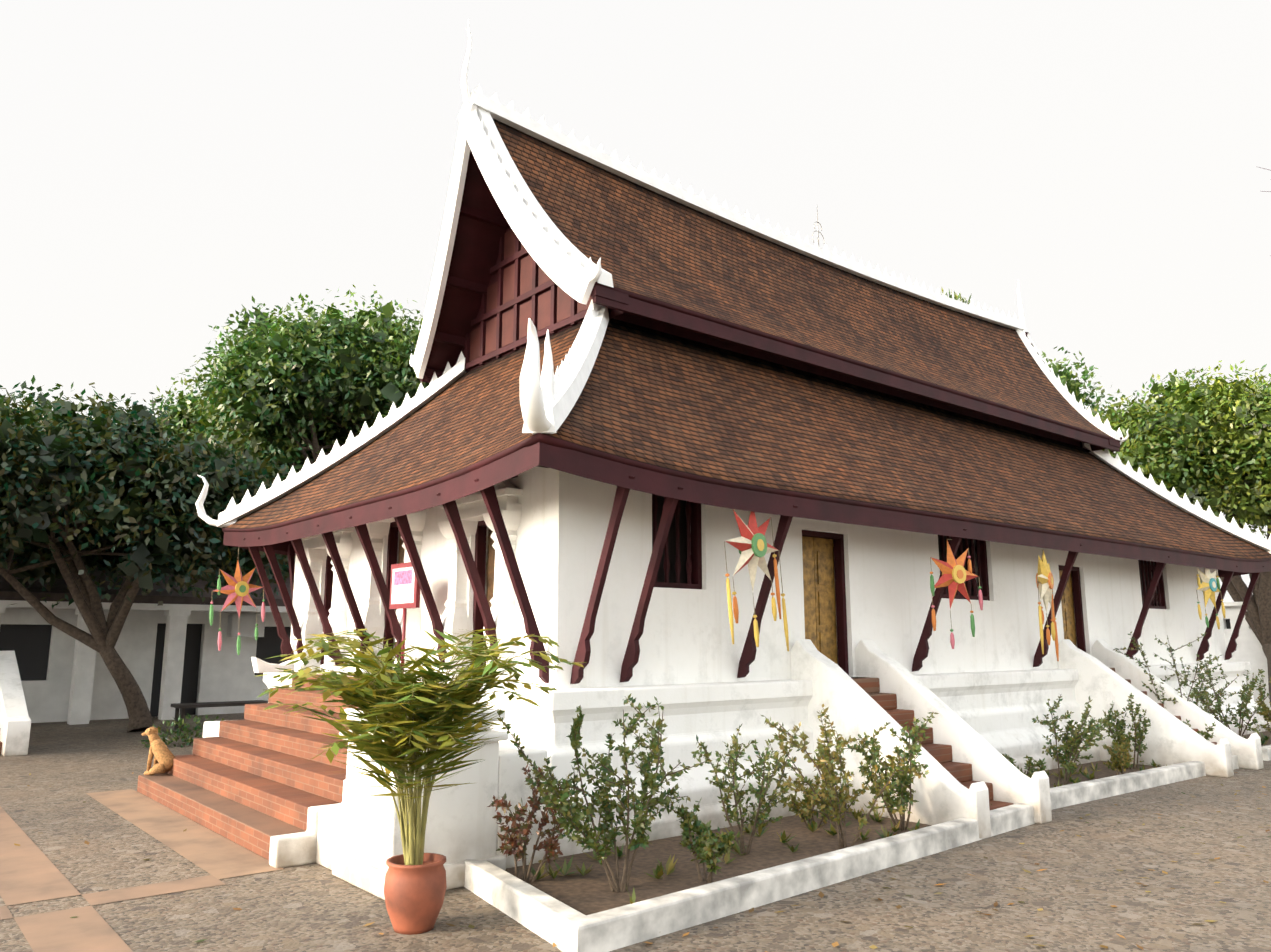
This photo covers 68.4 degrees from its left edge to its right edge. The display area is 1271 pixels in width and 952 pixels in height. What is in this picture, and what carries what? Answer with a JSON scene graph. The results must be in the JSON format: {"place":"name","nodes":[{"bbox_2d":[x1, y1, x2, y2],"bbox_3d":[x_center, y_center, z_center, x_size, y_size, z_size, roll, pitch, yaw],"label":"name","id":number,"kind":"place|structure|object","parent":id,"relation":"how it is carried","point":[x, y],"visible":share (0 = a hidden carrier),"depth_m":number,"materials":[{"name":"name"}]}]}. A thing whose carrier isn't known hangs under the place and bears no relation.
{"place":"outdoors","nodes":[
{"label":"outdoors","id":0,"kind":"place"},
{"bbox_2d":[0,713,1270,951],"bbox_3d":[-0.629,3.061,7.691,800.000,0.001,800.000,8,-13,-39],"label":"ground","id":1,"kind":"structure","parent":0,"point":[1078,887],"depth_m":6.33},
{"bbox_2d":[0,496,25,568],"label":"tree","id":2,"kind":"object","parent":1,"relation":"on","point":[3,565],"visible":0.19,"depth_m":15.45,"materials":[{"name":"green plant"}]},
{"bbox_2d":[0,651,30,755],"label":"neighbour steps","id":3,"kind":"structure","parent":1,"relation":"on","point":[15,723],"depth_m":14.27,"materials":[{"name":"white paint"}]},
{"bbox_2d":[0,383,174,573],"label":"tree","id":4,"kind":"object","parent":1,"relation":"on","point":[15,408],"visible":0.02,"depth_m":22.02,"materials":[{"name":"green plant"}]},
{"bbox_2d":[0,789,282,951],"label":"brick bands","id":5,"kind":"object","parent":1,"relation":"on","point":[30,871],"visible":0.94,"depth_m":6.83,"materials":[{"name":"tile"}]},
{"bbox_2d":[0,556,291,724],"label":"neighbour building","id":6,"kind":"structure","parent":1,"relation":"on","point":[168,652],"depth_m":20.34,"materials":[{"name":"white paint"}]},
{"bbox_2d":[0,375,295,731],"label":"tree","id":7,"kind":"object","parent":1,"relation":"on","point":[110,470],"depth_m":16.38,"materials":[{"name":"green plant"}]},
{"bbox_2d":[141,713,229,747],"bbox_3d":[-7.295,4.217,15.339,1.555,0.649,1.018,8,-13,-39],"label":"hedge bush","id":8,"kind":"object","parent":1,"relation":"on","point":[186,737],"visible":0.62,"depth_m":15.13,"materials":[{"name":"green plant"}]},
{"bbox_2d":[171,700,267,730],"bbox_3d":[-8.058,4.652,18.172,1.700,0.480,0.600,8,-13,-39],"label":"bench","id":9,"kind":"object","parent":1,"relation":"on","point":[178,706],"visible":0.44,"depth_m":17.85,"materials":[{"name":"grey"}]},
{"bbox_2d":[160,442,302,576],"bbox_3d":[-11.347,2.489,24.337,8.782,7.096,7.522,8,-13,-39],"label":"tree","id":10,"kind":"object","parent":1,"relation":"on","point":[277,469],"depth_m":25.19,"materials":[{"name":"green plant"}]},
{"bbox_2d":[149,355,374,471],"bbox_3d":[-12.889,1.691,33.296,9.733,11.680,9.234,8,-13,-39],"label":"tree","id":11,"kind":"object","parent":1,"relation":"on","point":[181,404],"visible":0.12,"depth_m":31.27,"materials":[{"name":"green plant"}]},
{"bbox_2d":[137,672,445,859],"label":"front steps","id":12,"kind":"structure","parent":1,"relation":"on","point":[256,780],"depth_m":9.16,"materials":[{"name":"brick"}]},
{"bbox_2d":[141,727,175,774],"bbox_3d":[-5.367,3.122,10.609,0.622,0.524,0.284,-1,-10,4],"label":"dog","id":13,"kind":"object","parent":12,"relation":"on","point":[161,752],"visible":0.88,"depth_m":10.56},
{"bbox_2d":[389,562,419,669],"bbox_3d":[-2.345,1.471,9.453,0.056,1.180,0.600,8,-13,-39],"label":"notice board","id":14,"kind":"object","parent":12,"relation":"on","point":[404,590],"visible":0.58,"depth_m":9.46,"materials":[{"name":"red"}]},
{"bbox_2d":[167,285,429,471],"bbox_3d":[-9.220,0.448,30.609,10.833,13.168,9.646,8,-13,-39],"label":"tree","id":15,"kind":"object","parent":1,"relation":"on","point":[261,386],"depth_m":27.76,"materials":[{"name":"green plant"}]},
{"bbox_2d":[203,657,546,899],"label":"stair wings","id":16,"kind":"object","parent":1,"relation":"on","point":[353,837],"visible":0.35,"depth_m":6.70},
{"bbox_2d":[384,853,446,934],"bbox_3d":[-1.315,2.493,5.577,0.370,0.390,0.370,8,-13,-39],"label":"plant pot","id":17,"kind":"object","parent":1,"relation":"on","point":[414,895],"visible":0.98,"depth_m":5.45,"materials":[{"name":"ceramic"}]},
{"bbox_2d":[265,628,577,864],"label":"palm canes","id":18,"kind":"object","parent":17,"relation":"on","point":[412,821],"visible":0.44,"depth_m":5.54,"materials":[{"name":"green plant"}]},
{"bbox_2d":[255,627,586,798],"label":"palm fronds","id":19,"kind":"object","parent":18,"relation":"on","point":[463,696],"visible":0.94,"depth_m":5.44,"materials":[{"name":"green plant"}]},
{"bbox_2d":[14,766,1270,951],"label":"fallen leaves","id":20,"kind":"object","parent":1,"relation":"on","point":[821,895],"visible":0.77,"depth_m":6.03,"materials":[{"name":"orange plant"}]},
{"bbox_2d":[464,803,1034,951],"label":"planter kerb","id":21,"kind":"object","parent":1,"relation":"on","point":[562,926],"visible":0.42,"depth_m":5.95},
{"bbox_2d":[505,812,931,914],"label":"planter soil","id":22,"kind":"structure","parent":21,"relation":"in","point":[590,892],"depth_m":6.93,"materials":[{"name":"brown soil"}]},
{"bbox_2d":[487,764,575,881],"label":"shrub leaves","id":23,"kind":"object","parent":22,"relation":"on","point":[544,844],"depth_m":6.38,"materials":[{"name":"plant"}]},
{"bbox_2d":[497,694,711,892],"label":"shrub leaves","id":24,"kind":"object","parent":22,"relation":"on","point":[649,781],"depth_m":6.30,"materials":[{"name":"green plant"}]},
{"bbox_2d":[669,799,735,882],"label":"shrub leaves","id":25,"kind":"object","parent":22,"relation":"on","point":[703,847],"depth_m":6.41,"materials":[{"name":"green plant"}]},
{"bbox_2d":[691,723,796,854],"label":"shrub leaves","id":26,"kind":"object","parent":22,"relation":"on","point":[733,812],"depth_m":7.29,"materials":[{"name":"green plant"}]},
{"bbox_2d":[528,803,991,903],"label":"bed plants","id":27,"kind":"object","parent":22,"relation":"on","point":[658,873],"visible":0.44,"depth_m":7.21,"materials":[{"name":"green plant"}]},
{"bbox_2d":[783,773,838,827],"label":"shrub leaves","id":28,"kind":"object","parent":22,"relation":"on","point":[790,804],"depth_m":8.23,"materials":[{"name":"green plant"}]},
{"bbox_2d":[761,704,929,848],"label":"shrub leaves","id":29,"kind":"object","parent":22,"relation":"on","point":[833,754],"depth_m":7.46,"materials":[{"name":"green plant"}]},
{"bbox_2d":[835,712,938,830],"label":"shrub leaves","id":30,"kind":"object","parent":22,"relation":"on","point":[905,779],"depth_m":8.08,"materials":[{"name":"green plant"}]},
{"bbox_2d":[263,662,1270,856],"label":"plinth","id":31,"kind":"structure","parent":1,"relation":"on","point":[998,711],"depth_m":8.70,"materials":[{"name":"white paint"}]},
{"bbox_2d":[316,468,1227,688],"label":"walls","id":32,"kind":"structure","parent":31,"relation":"on","point":[685,637],"depth_m":10.02,"materials":[{"name":"white paint"}]},
{"bbox_2d":[290,466,563,688],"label":"columns","id":33,"kind":"structure","parent":32,"relation":"attached to","point":[546,547],"depth_m":9.12,"materials":[{"name":"white paint"}]},
{"bbox_2d":[320,494,1165,674],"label":"doors and windows","id":34,"kind":"structure","parent":32,"relation":"attached to","point":[820,587],"depth_m":10.54,"materials":[{"name":"red wood"}]},
{"bbox_2d":[223,442,1270,577],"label":"eave fascia","id":35,"kind":"structure","parent":32,"relation":"attached to","point":[524,459],"depth_m":9.19,"materials":[{"name":"red wood"}]},
{"bbox_2d":[209,548,264,654],"bbox_3d":[-5.338,1.602,12.589,0.176,1.594,0.850,-6,-11,30],"label":"star lantern","id":36,"kind":"object","parent":35,"relation":"hanging from","point":[238,589],"visible":0.96,"depth_m":12.52,"materials":[{"name":"orange"}]},
{"bbox_2d":[222,318,1270,561],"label":"roof","id":37,"kind":"structure","parent":35,"relation":"on","point":[660,402],"depth_m":11.25,"materials":[{"name":"tile"}]},
{"bbox_2d":[195,20,1270,553],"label":"roof trim","id":38,"kind":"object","parent":37,"relation":"on","point":[549,396],"visible":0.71,"depth_m":12.55,"materials":[{"name":"white paint"}]},
{"bbox_2d":[941,288,971,303],"bbox_3d":[6.526,-3.653,19.059,1.046,0.352,0.191,8,-13,-39],"label":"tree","id":39,"kind":"object","parent":38,"relation":"on","point":[956,297],"visible":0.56,"depth_m":19.07,"materials":[{"name":"green plant"}]},
{"bbox_2d":[613,312,1079,446],"bbox_3d":[3.199,-1.120,15.822,11.920,0.920,3.050,8,-13,-39],"label":"clerestory","id":40,"kind":"object","parent":37,"relation":"on","point":[680,332],"visible":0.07,"depth_m":13.42,"materials":[{"name":"red wood"}]},
{"bbox_2d":[420,296,1119,451],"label":"fascia","id":41,"kind":"structure","parent":40,"relation":"attached to","point":[643,309],"depth_m":12.73,"materials":[{"name":"red wood"}]},
{"bbox_2d":[426,118,1120,441],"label":"roof","id":42,"kind":"structure","parent":41,"relation":"on","point":[649,246],"depth_m":13.53,"materials":[{"name":"tile"}]},
{"bbox_2d":[424,133,628,377],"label":"gable","id":43,"kind":"structure","parent":42,"relation":"attached to","point":[519,290],"depth_m":12.41,"materials":[{"name":"red wood"}]},
{"bbox_2d":[1001,327,1119,451],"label":"gable","id":44,"kind":"structure","parent":42,"relation":"attached to","point":[1111,442],"depth_m":18.19,"materials":[{"name":"red wood"}]},
{"bbox_2d":[724,510,788,650],"bbox_3d":[1.122,0.909,8.593,0.976,1.392,0.205,8,-13,-39],"label":"star lantern","id":45,"kind":"object","parent":35,"relation":"attached to","point":[752,545],"visible":0.98,"depth_m":8.52,"materials":[{"name":"multicoloured"}]},
{"bbox_2d":[930,539,982,648],"bbox_3d":[3.663,1.341,10.652,0.827,1.241,0.180,6,-11,-29],"label":"star lantern","id":46,"kind":"object","parent":35,"relation":"hanging from","point":[956,575],"visible":1,"depth_m":10.60,"materials":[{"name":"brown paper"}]},
{"bbox_2d":[1036,549,1058,660],"bbox_3d":[5.258,1.648,11.948,0.180,1.432,0.857,-7,-12,35],"label":"star lantern","id":47,"kind":"object","parent":35,"relation":"hanging from","point":[1044,581],"visible":1,"depth_m":11.90,"materials":[{"name":"yellow paper"}]},
{"bbox_2d":[1196,568,1225,628],"bbox_3d":[9.508,1.953,15.473,0.893,1.156,0.196,8,-13,-39],"label":"star lantern","id":48,"kind":"object","parent":35,"relation":"hanging from","point":[1208,585],"visible":0.98,"depth_m":15.39,"materials":[{"name":"yellow paper"}]},
{"bbox_2d":[243,465,1263,683],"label":"roof brackets","id":49,"kind":"object","parent":32,"relation":"attached to","point":[632,652],"visible":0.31,"depth_m":9.14,"materials":[{"name":"red wood"}]},
{"bbox_2d":[791,639,1051,838],"bbox_3d":[2.773,2.484,9.305,1.300,1.692,2.050,8,-13,-39],"label":"stair balustrade","id":50,"kind":"object","parent":1,"relation":"on","point":[941,794],"visible":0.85,"depth_m":9.12,"materials":[{"name":"white paint"}]},
{"bbox_2d":[852,677,1013,809],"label":"stair steps","id":51,"kind":"structure","parent":1,"relation":"on","point":[959,772],"depth_m":9.48,"materials":[{"name":"brick"}]},
{"bbox_2d":[1041,346,1117,422],"bbox_3d":[13.633,1.518,33.264,8.799,12.007,9.055,8,-13,-39],"label":"tree","id":52,"kind":"object","parent":1,"relation":"on","point":[1066,375],"visible":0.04,"depth_m":31.73,"materials":[{"name":"green plant"}]},
{"bbox_2d":[1050,755,1238,809],"bbox_3d":[5.935,3.654,11.575,5.500,0.170,1.324,8,-13,-39],"label":"planter kerb","id":53,"kind":"object","parent":1,"relation":"on","point":[1078,793],"visible":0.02,"depth_m":10.46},
{"bbox_2d":[1046,761,1161,787],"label":"planter soil","id":54,"kind":"structure","parent":53,"relation":"in","point":[1104,772],"depth_m":11.71,"materials":[{"name":"brown soil"}]},
{"bbox_2d":[1002,753,1046,777],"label":"shrub leaves","id":55,"kind":"object","parent":54,"relation":"on","point":[1042,767],"depth_m":10.14,"materials":[{"name":"green plant"}]},
{"bbox_2d":[1032,695,1113,784],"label":"shrub leaves","id":56,"kind":"object","parent":54,"relation":"on","point":[1065,763],"depth_m":10.62,"materials":[{"name":"green plant"}]},
{"bbox_2d":[1045,759,1166,786],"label":"bed plants","id":57,"kind":"object","parent":54,"relation":"on","point":[1085,773],"visible":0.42,"depth_m":11.27,"materials":[{"name":"green plant"}]},
{"bbox_2d":[1102,735,1133,774],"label":"shrub leaves","id":58,"kind":"object","parent":54,"relation":"on","point":[1114,759],"depth_m":11.14,"materials":[{"name":"green plant"}]},
{"bbox_2d":[1099,693,1150,769],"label":"shrub leaves","id":59,"kind":"object","parent":54,"relation":"on","point":[1139,731],"depth_m":11.96,"materials":[{"name":"green plant"}]},
{"bbox_2d":[1058,639,1263,777],"bbox_3d":[7.190,3.116,12.915,1.300,1.692,2.050,8,-13,-39],"label":"stair balustrade","id":60,"kind":"object","parent":1,"relation":"on","point":[1171,738],"visible":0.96,"depth_m":12.68,"materials":[{"name":"white paint"}]},
{"bbox_2d":[1110,668,1216,744],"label":"stair steps","id":61,"kind":"structure","parent":1,"relation":"on","point":[1160,704],"depth_m":13.19,"materials":[{"name":"ceramic"}]},
{"bbox_2d":[1087,360,1270,706],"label":"tree","id":62,"kind":"object","parent":1,"relation":"on","point":[1183,438],"depth_m":22.45,"materials":[{"name":"green plant"}]},
{"bbox_2d":[1222,602,1270,709],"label":"compound wall","id":63,"kind":"structure","parent":1,"relation":"on","point":[1249,648],"depth_m":22.73,"materials":[{"name":"white paint"}]},
{"bbox_2d":[1262,745,1270,760],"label":"planter kerb","id":64,"kind":"object","parent":1,"relation":"on","point":[1266,752],"visible":0.1,"depth_m":13.26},
{"bbox_2d":[1242,731,1270,746],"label":"planter soil","id":65,"kind":"structure","parent":64,"relation":"in","point":[1267,733],"depth_m":15.95,"materials":[{"name":"brown soil"}]},
{"bbox_2d":[1243,733,1270,744],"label":"bed plants","id":66,"kind":"object","parent":65,"relation":"on","point":[1264,737],"visible":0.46,"depth_m":15.28,"materials":[{"name":"green plant"}]},
{"bbox_2d":[1252,677,1270,732],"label":"shrub leaves","id":67,"kind":"object","parent":65,"relation":"on","point":[1267,711],"depth_m":15.07,"materials":[{"name":"green plant"}]},
{"bbox_2d":[0,0,1270,601],"label":"sky","id":68,"kind":"structure","parent":0,"point":[166,166],"materials":[{"name":"white"}]},
{"bbox_2d":[1113,632,1247,713],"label":"shrub leaves","id":69,"kind":"object","parent":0,"point":[1206,697],"depth_m":13.27,"materials":[{"name":"green plant"}]},
{"bbox_2d":[1183,719,1215,739],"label":"shrub leaves","id":70,"kind":"object","parent":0,"point":[1206,734],"depth_m":12.26,"materials":[{"name":"green plant"}]},
{"bbox_2d":[1178,653,1270,736],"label":"shrub leaves","id":71,"kind":"object","parent":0,"point":[1245,696],"depth_m":14.07,"materials":[{"name":"green plant"}]}
]}

